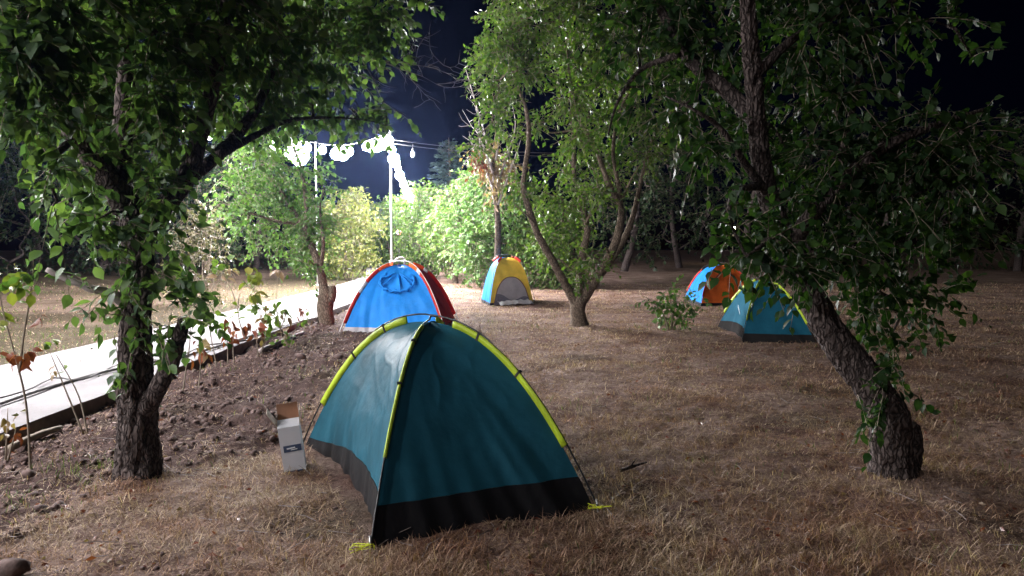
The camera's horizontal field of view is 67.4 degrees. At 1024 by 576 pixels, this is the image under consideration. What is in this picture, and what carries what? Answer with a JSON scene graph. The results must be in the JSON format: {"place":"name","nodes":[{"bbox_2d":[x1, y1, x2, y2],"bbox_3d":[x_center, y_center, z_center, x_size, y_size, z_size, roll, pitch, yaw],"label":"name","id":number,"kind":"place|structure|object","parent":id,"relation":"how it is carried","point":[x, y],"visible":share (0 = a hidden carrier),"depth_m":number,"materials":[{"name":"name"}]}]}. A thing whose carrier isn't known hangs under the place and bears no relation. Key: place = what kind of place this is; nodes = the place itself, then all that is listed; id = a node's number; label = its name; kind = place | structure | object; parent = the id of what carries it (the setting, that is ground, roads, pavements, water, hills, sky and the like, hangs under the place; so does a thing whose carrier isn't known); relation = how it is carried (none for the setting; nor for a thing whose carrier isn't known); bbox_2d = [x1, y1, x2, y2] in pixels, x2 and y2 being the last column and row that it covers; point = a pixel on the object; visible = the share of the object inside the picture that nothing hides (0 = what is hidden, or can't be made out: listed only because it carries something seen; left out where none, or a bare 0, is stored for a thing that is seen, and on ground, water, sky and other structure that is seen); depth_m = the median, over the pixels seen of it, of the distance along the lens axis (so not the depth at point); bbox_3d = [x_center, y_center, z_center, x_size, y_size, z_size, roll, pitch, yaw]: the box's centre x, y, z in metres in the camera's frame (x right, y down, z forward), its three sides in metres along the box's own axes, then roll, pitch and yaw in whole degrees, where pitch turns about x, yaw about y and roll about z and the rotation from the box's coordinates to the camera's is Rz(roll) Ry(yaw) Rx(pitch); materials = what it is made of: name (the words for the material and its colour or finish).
{"place":"outdoors","nodes":[
{"label":"outdoors","id":0,"kind":"place"},
{"bbox_2d":[0,289,351,430],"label":"leaf litter","id":1,"kind":"object","parent":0,"point":[24,410],"visible":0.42,"depth_m":7.04,"materials":[{"name":"brown plant"}]},
{"bbox_2d":[0,264,407,446],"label":"path","id":2,"kind":"structure","parent":0,"point":[82,360],"depth_m":9.16,"materials":[{"name":"concrete"}]},
{"bbox_2d":[0,317,316,404],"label":"power cable","id":3,"kind":"object","parent":2,"relation":"on","point":[58,384],"visible":0.52,"depth_m":8.20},
{"bbox_2d":[0,316,316,398],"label":"power cable","id":4,"kind":"object","parent":2,"relation":"on","point":[109,368],"visible":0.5,"depth_m":8.26,"materials":[{"name":"rubber"}]},
{"bbox_2d":[0,250,1023,575],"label":"ground","id":5,"kind":"structure","parent":0,"point":[632,278],"depth_m":6.74,"materials":[{"name":"brown soil"}]},
{"bbox_2d":[0,408,26,460],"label":"sapling","id":6,"kind":"object","parent":5,"relation":"on","point":[4,422],"visible":0.94,"depth_m":5.59,"materials":[{"name":"brown plant"}]},
{"bbox_2d":[0,558,30,575],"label":"soil clod","id":7,"kind":"object","parent":5,"relation":"on","point":[14,566],"visible":1,"depth_m":3.65,"materials":[{"name":"soil"}]},
{"bbox_2d":[0,130,51,276],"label":"broadleaf tree","id":8,"kind":"object","parent":5,"relation":"on","point":[12,174],"visible":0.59,"depth_m":36.95,"materials":[{"name":"green plant"}]},
{"bbox_2d":[0,259,54,469],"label":"sapling","id":9,"kind":"object","parent":5,"relation":"on","point":[8,283],"visible":0.94,"depth_m":5.24,"materials":[{"name":"green plant"}]},
{"bbox_2d":[7,425,63,450],"bbox_3d":[-3.791,1.187,6.124,0.062,0.072,0.610,0,3,2],"label":"stick","id":10,"kind":"object","parent":5,"relation":"on","point":[38,435],"visible":0.89,"depth_m":6.10,"materials":[{"name":"beige wood"}]},
{"bbox_2d":[0,109,97,272],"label":"broadleaf tree","id":11,"kind":"object","parent":5,"relation":"on","point":[54,259],"visible":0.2,"depth_m":41.33,"materials":[{"name":"green plant"}]},
{"bbox_2d":[34,333,87,433],"bbox_3d":[-3.741,0.823,6.371,0.412,0.880,0.184,1,3,12],"label":"sapling","id":12,"kind":"object","parent":5,"relation":"on","point":[47,345],"visible":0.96,"depth_m":6.38,"materials":[{"name":"brown plant"}]},
{"bbox_2d":[14,122,160,275],"bbox_3d":[-20.519,-4.646,37.951,6.379,9.361,6.292,-1,3,-12],"label":"broadleaf tree","id":13,"kind":"object","parent":5,"relation":"on","point":[103,263],"visible":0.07,"depth_m":37.26,"materials":[{"name":"green plant"}]},
{"bbox_2d":[99,138,229,270],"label":"broadleaf tree","id":14,"kind":"object","parent":5,"relation":"on","point":[157,252],"visible":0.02,"depth_m":44.15,"materials":[{"name":"green plant"}]},
{"bbox_2d":[182,306,205,392],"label":"sapling","id":15,"kind":"object","parent":5,"relation":"on","point":[189,312],"visible":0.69,"depth_m":8.02,"materials":[{"name":"green plant"}]},
{"bbox_2d":[156,200,239,305],"bbox_3d":[-8.147,-0.855,19.939,2.037,3.032,2.285,-1,4,-19],"label":"dry shrub","id":16,"kind":"object","parent":5,"relation":"on","point":[196,234],"visible":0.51,"depth_m":19.89,"materials":[{"name":"dry tan leaf"},{"name":"twig bark"}]},
{"bbox_2d":[191,338,212,386],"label":"sapling","id":17,"kind":"object","parent":5,"relation":"on","point":[204,356],"visible":0.81,"depth_m":8.40,"materials":[{"name":"brown plant"}]},
{"bbox_2d":[197,306,226,365],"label":"sapling","id":18,"kind":"object","parent":5,"relation":"on","point":[202,332],"visible":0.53,"depth_m":9.84,"materials":[{"name":"green plant"}]},
{"bbox_2d":[157,129,272,280],"bbox_3d":[-13.025,-3.494,32.633,5.444,6.602,5.257,0,3,0],"label":"leafy tree","id":19,"kind":"object","parent":5,"relation":"on","point":[200,193],"visible":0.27,"depth_m":32.76,"materials":[{"name":"green plant"}]},
{"bbox_2d":[206,255,251,346],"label":"sapling","id":20,"kind":"object","parent":5,"relation":"on","point":[225,324],"visible":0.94,"depth_m":11.62,"materials":[{"name":"green plant"}]},
{"bbox_2d":[221,327,239,363],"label":"sapling","id":21,"kind":"object","parent":5,"relation":"on","point":[234,341],"visible":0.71,"depth_m":10.10,"materials":[{"name":"brown plant"}]},
{"bbox_2d":[0,310,468,572],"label":"soil clods","id":22,"kind":"object","parent":5,"relation":"on","point":[28,472],"visible":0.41,"depth_m":6.46,"materials":[{"name":"brown soil"}]},
{"bbox_2d":[0,0,484,480],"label":"fruit tree","id":23,"kind":"object","parent":5,"relation":"on","point":[61,61],"visible":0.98,"depth_m":5.06,"materials":[{"name":"green plant"}]},
{"bbox_2d":[245,322,266,356],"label":"sapling","id":24,"kind":"object","parent":5,"relation":"on","point":[261,328],"visible":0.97,"depth_m":10.67,"materials":[{"name":"brown plant"}]},
{"bbox_2d":[238,267,273,323],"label":"sapling","id":25,"kind":"object","parent":5,"relation":"on","point":[254,280],"visible":0.91,"depth_m":11.96,"materials":[{"name":"green plant"}]},
{"bbox_2d":[208,140,305,269],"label":"broadleaf tree","id":26,"kind":"object","parent":5,"relation":"on","point":[256,260],"visible":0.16,"depth_m":46.47,"materials":[{"name":"green plant"}]},
{"bbox_2d":[258,270,292,340],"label":"sapling","id":27,"kind":"object","parent":5,"relation":"on","point":[269,319],"visible":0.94,"depth_m":12.35,"materials":[{"name":"green plant"}]},
{"bbox_2d":[203,114,349,324],"bbox_3d":[-4.785,-1.283,15.052,3.225,4.247,2.265,0,3,0],"label":"fruit tree","id":28,"kind":"object","parent":5,"relation":"on","point":[309,235],"visible":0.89,"depth_m":14.96,"materials":[{"name":"green plant"}]},
{"bbox_2d":[258,331,304,352],"bbox_3d":[-3.638,0.841,12.235,0.072,0.086,2.152,0,3,1],"label":"plank","id":29,"kind":"object","parent":5,"relation":"on","point":[267,347],"visible":0.71,"depth_m":11.79,"materials":[{"name":"grey wood"}]},
{"bbox_2d":[269,327,295,347],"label":"sapling","id":30,"kind":"object","parent":5,"relation":"on","point":[284,341],"visible":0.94,"depth_m":11.62,"materials":[{"name":"green plant"}]},
{"bbox_2d":[266,401,305,472],"bbox_3d":[-1.590,1.060,5.439,0.224,0.459,0.164,-8,11,-13],"label":"cardboard box","id":31,"kind":"object","parent":5,"relation":"on","point":[287,424],"visible":0.95,"depth_m":5.39,"materials":[{"name":"white cardboard"}]},
{"bbox_2d":[295,353,305,358],"bbox_3d":[-2.922,0.940,10.615,0.159,0.085,0.137,0,3,0],"label":"soil clod","id":32,"kind":"object","parent":5,"relation":"on","point":[299,356],"visible":1,"depth_m":10.57,"materials":[{"name":"brown soil"}]},
{"bbox_2d":[296,299,309,331],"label":"sapling","id":33,"kind":"object","parent":5,"relation":"on","point":[304,322],"visible":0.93,"depth_m":13.53,"materials":[{"name":"green plant"}]},
{"bbox_2d":[314,141,317,288],"bbox_3d":[-6.850,-2.526,26.899,0.220,5.210,0.220,0,3,0],"label":"light pole","id":34,"kind":"object","parent":5,"relation":"on","point":[316,196],"visible":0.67,"depth_m":26.82,"materials":[{"name":"white metal"}]},
{"bbox_2d":[209,128,314,164],"bbox_3d":[-7.107,-3.766,17.313,0.600,1.513,19.003,0,3,2],"label":"string light","id":35,"kind":"object","parent":34,"relation":"hanging from","point":[307,146],"visible":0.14,"depth_m":24.82,"materials":[{"name":"glass"}]},
{"bbox_2d":[279,193,357,278],"bbox_3d":[-8.876,-1.987,34.908,3.524,4.835,3.610,2,4,25],"label":"shrub","id":36,"kind":"object","parent":5,"relation":"on","point":[305,263],"visible":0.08,"depth_m":34.68,"materials":[{"name":"green plant"}]},
{"bbox_2d":[335,354,342,358],"bbox_3d":[-2.376,0.945,10.541,0.116,0.065,0.103,0,3,0],"label":"soil clod","id":37,"kind":"object","parent":5,"relation":"on","point":[338,356],"visible":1,"depth_m":10.51,"materials":[{"name":"brown soil"}]},
{"bbox_2d":[307,186,388,279],"bbox_3d":[-6.925,-2.052,33.022,3.533,4.751,3.008,0,3,0],"label":"shrub","id":38,"kind":"object","parent":5,"relation":"on","point":[352,213],"visible":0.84,"depth_m":32.58,"materials":[{"name":"green plant"}]},
{"bbox_2d":[348,201,389,269],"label":"shrub","id":39,"kind":"object","parent":5,"relation":"on","point":[373,241],"visible":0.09,"depth_m":46.30,"materials":[{"name":"green plant"}]},
{"bbox_2d":[364,194,423,266],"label":"shrub","id":40,"kind":"object","parent":5,"relation":"on","point":[385,212],"visible":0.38,"depth_m":44.45,"materials":[{"name":"green plant"}]},
{"bbox_2d":[389,130,405,264],"bbox_3d":[-3.589,-2.326,23.905,0.562,5.160,0.220,0,3,0],"label":"light pole","id":41,"kind":"object","parent":5,"relation":"on","point":[391,248],"visible":0.7,"depth_m":23.88,"materials":[{"name":"white metal"}]},
{"bbox_2d":[315,132,392,160],"bbox_3d":[-5.292,-4.606,25.270,4.334,0.761,0.403,3,5,43],"label":"string light","id":42,"kind":"object","parent":41,"relation":"hanging from","point":[335,155],"visible":0.65,"depth_m":25.31,"materials":[{"name":"glass"}]},
{"bbox_2d":[388,144,412,201],"bbox_3d":[-4.930,-4.807,35.280,0.407,0.927,23.120,0,3,-6],"label":"string light","id":43,"kind":"object","parent":41,"relation":"hanging from","point":[399,174],"visible":0.7,"depth_m":29.85,"materials":[{"name":"rubber"}]},
{"bbox_2d":[395,140,706,156],"bbox_3d":[2.871,-5.356,28.236,16.028,1.411,0.015,-2,4,-34],"label":"overhead cable","id":44,"kind":"object","parent":41,"relation":"attached to","point":[511,151],"visible":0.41,"depth_m":25.24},
{"bbox_2d":[411,148,414,157],"bbox_3d":[-3.151,-4.352,24.388,0.140,0.432,0.133,0,3,0],"label":"hanging bulb","id":45,"kind":"object","parent":44,"relation":"hanging from","point":[412,153],"visible":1,"depth_m":24.36,"materials":[{"name":"white glass"}]},
{"bbox_2d":[339,260,458,332],"bbox_3d":[-2.081,0.128,14.431,2.019,1.304,2.704,0,3,0],"label":"dome tent","id":46,"kind":"object","parent":5,"relation":"on","point":[387,292],"visible":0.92,"depth_m":13.75,"materials":[{"name":"blue fabric"}]},
{"bbox_2d":[379,177,465,277],"bbox_3d":[-3.897,-2.467,35.875,4.006,5.338,4.367,1,4,18],"label":"leafy tree","id":47,"kind":"object","parent":5,"relation":"on","point":[418,201],"visible":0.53,"depth_m":35.37,"materials":[{"name":"green plant"}]},
{"bbox_2d":[408,176,493,282],"bbox_3d":[-2.309,-2.272,30.838,3.363,4.410,3.832,3,4,39],"label":"leafy tree","id":48,"kind":"object","parent":5,"relation":"on","point":[434,247],"visible":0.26,"depth_m":30.36,"materials":[{"name":"green plant"}]},
{"bbox_2d":[424,138,477,263],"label":"conifer tree","id":49,"kind":"object","parent":5,"relation":"on","point":[443,172],"visible":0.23,"depth_m":49.39,"materials":[{"name":"green plant"}]},
{"bbox_2d":[303,313,611,552],"bbox_3d":[-0.596,0.751,5.272,1.571,1.148,2.335,-2,4,-24],"label":"dome tent","id":50,"kind":"object","parent":5,"relation":"on","point":[411,413],"visible":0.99,"depth_m":4.63,"materials":[{"name":"teal fabric"}]},
{"bbox_2d":[425,154,542,287],"bbox_3d":[-0.756,-2.275,27.621,4.722,5.305,4.368,0,3,0],"label":"leafy tree","id":51,"kind":"object","parent":5,"relation":"on","point":[471,235],"visible":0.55,"depth_m":26.90,"materials":[{"name":"green plant"}]},
{"bbox_2d":[459,66,530,257],"bbox_3d":[-0.453,-2.928,21.872,2.104,6.705,1.742,-1,3,-9],"label":"dead tree","id":52,"kind":"object","parent":5,"relation":"on","point":[495,184],"visible":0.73,"depth_m":21.80,"materials":[{"name":"brown plant"}]},
{"bbox_2d":[479,254,534,304],"bbox_3d":[-0.134,-0.246,20.671,1.299,1.324,2.037,-1,3,-10],"label":"dome tent","id":53,"kind":"object","parent":5,"relation":"on","point":[506,278],"visible":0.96,"depth_m":20.08,"materials":[{"name":"yellow fabric"}]},
{"bbox_2d":[493,277,528,304],"bbox_3d":[-0.033,0.065,19.953,1.053,0.716,0.216,-1,4,-24],"label":"mesh door","id":54,"kind":"structure","parent":53,"relation":"in","point":[512,288],"depth_m":19.97,"materials":[{"name":"grey fabric"}]},
{"bbox_2d":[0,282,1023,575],"bbox_3d":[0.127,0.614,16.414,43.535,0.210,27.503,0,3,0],"label":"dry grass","id":55,"kind":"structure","parent":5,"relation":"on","point":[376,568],"depth_m":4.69,"materials":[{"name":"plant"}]},
{"bbox_2d":[1,313,1023,575],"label":"leaf litter","id":56,"kind":"object","parent":5,"relation":"on","point":[535,517],"visible":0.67,"depth_m":4.64,"materials":[{"name":"brown plant"}]},
{"bbox_2d":[3,325,1023,575],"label":"twig litter","id":57,"kind":"object","parent":5,"relation":"on","point":[493,525],"visible":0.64,"depth_m":4.72,"materials":[{"name":"brown wood"}]},
{"bbox_2d":[499,299,533,305],"bbox_3d":[0.095,0.364,19.649,1.065,0.122,0.290,-2,4,-32],"label":"sleeping mat","id":58,"kind":"object","parent":5,"relation":"on","point":[510,302],"visible":1,"depth_m":19.66,"materials":[{"name":"grey fabric"}]},
{"bbox_2d":[25,321,1023,575],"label":"tall dry grass","id":59,"kind":"structure","parent":5,"relation":"on","point":[627,527],"depth_m":3.96,"materials":[{"name":"plant"}]},
{"bbox_2d":[501,189,599,290],"bbox_3d":[1.275,-1.359,27.058,3.512,4.266,3.824,0,3,0],"label":"shrub","id":60,"kind":"object","parent":5,"relation":"on","point":[527,255],"visible":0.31,"depth_m":26.50,"materials":[{"name":"green plant"}]},
{"bbox_2d":[450,0,710,326],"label":"fruit tree","id":61,"kind":"object","parent":5,"relation":"on","point":[579,296],"visible":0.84,"depth_m":14.66,"materials":[{"name":"green plant"}]},
{"bbox_2d":[576,135,684,271],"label":"broadleaf tree","id":62,"kind":"object","parent":5,"relation":"on","point":[633,243],"visible":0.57,"depth_m":43.54,"materials":[{"name":"green plant"}]},
{"bbox_2d":[620,458,646,471],"bbox_3d":[0.858,1.236,5.418,0.294,0.063,0.023,-3,5,-44],"label":"stick","id":63,"kind":"object","parent":5,"relation":"on","point":[631,466],"visible":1,"depth_m":5.40,"materials":[{"name":"black wood"}]},
{"bbox_2d":[630,274,713,330],"bbox_3d":[2.842,0.392,13.963,1.444,1.310,0.866,0,3,0],"label":"shrub","id":64,"kind":"object","parent":5,"relation":"on","point":[674,296],"visible":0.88,"depth_m":13.94,"materials":[{"name":"green plant"}]},
{"bbox_2d":[629,129,730,267],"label":"broadleaf tree","id":65,"kind":"object","parent":5,"relation":"on","point":[676,251],"visible":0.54,"depth_m":49.33,"materials":[{"name":"green plant"}]},
{"bbox_2d":[684,262,743,305],"bbox_3d":[5.683,-0.145,20.828,1.705,1.104,2.277,0,3,0],"label":"dome tent","id":66,"kind":"object","parent":5,"relation":"on","point":[714,296],"visible":0.49,"depth_m":20.15,"materials":[{"name":"orange fabric"}]},
{"bbox_2d":[674,112,806,269],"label":"broadleaf tree","id":67,"kind":"object","parent":5,"relation":"on","point":[706,211],"visible":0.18,"depth_m":44.39,"materials":[{"name":"green plant"}]},
{"bbox_2d":[716,277,817,342],"bbox_3d":[4.388,0.319,13.437,1.161,1.039,2.421,0,3,5],"label":"dome tent","id":68,"kind":"object","parent":5,"relation":"on","point":[763,326],"visible":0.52,"depth_m":12.64,"materials":[{"name":"teal fabric"}]},
{"bbox_2d":[565,0,1023,480],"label":"fruit tree","id":69,"kind":"object","parent":5,"relation":"on","point":[895,439],"visible":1,"depth_m":5.17,"materials":[{"name":"green plant"}]},
{"bbox_2d":[772,113,881,260],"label":"broadleaf tree","id":70,"kind":"object","parent":5,"relation":"on","point":[811,156],"visible":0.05,"depth_m":49.07,"materials":[{"name":"green plant"}]},
{"bbox_2d":[817,101,928,270],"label":"broadleaf tree","id":71,"kind":"object","parent":5,"relation":"on","point":[886,221],"visible":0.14,"depth_m":44.48,"materials":[{"name":"green plant"}]},
{"bbox_2d":[883,105,1020,269],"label":"broadleaf tree","id":72,"kind":"object","parent":5,"relation":"on","point":[973,233],"visible":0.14,"depth_m":47.13,"materials":[{"name":"green plant"}]},
{"bbox_2d":[941,104,1023,270],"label":"broadleaf tree","id":73,"kind":"object","parent":5,"relation":"on","point":[1018,252],"visible":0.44,"depth_m":44.01,"materials":[{"name":"green plant"}]},
{"bbox_2d":[0,279,1023,575],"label":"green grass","id":74,"kind":"structure","parent":0,"point":[474,323],"depth_m":8.56,"materials":[{"name":"green plant"}]},
{"bbox_2d":[0,0,1023,250],"label":"sky","id":75,"kind":"structure","parent":0,"point":[964,85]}
]}

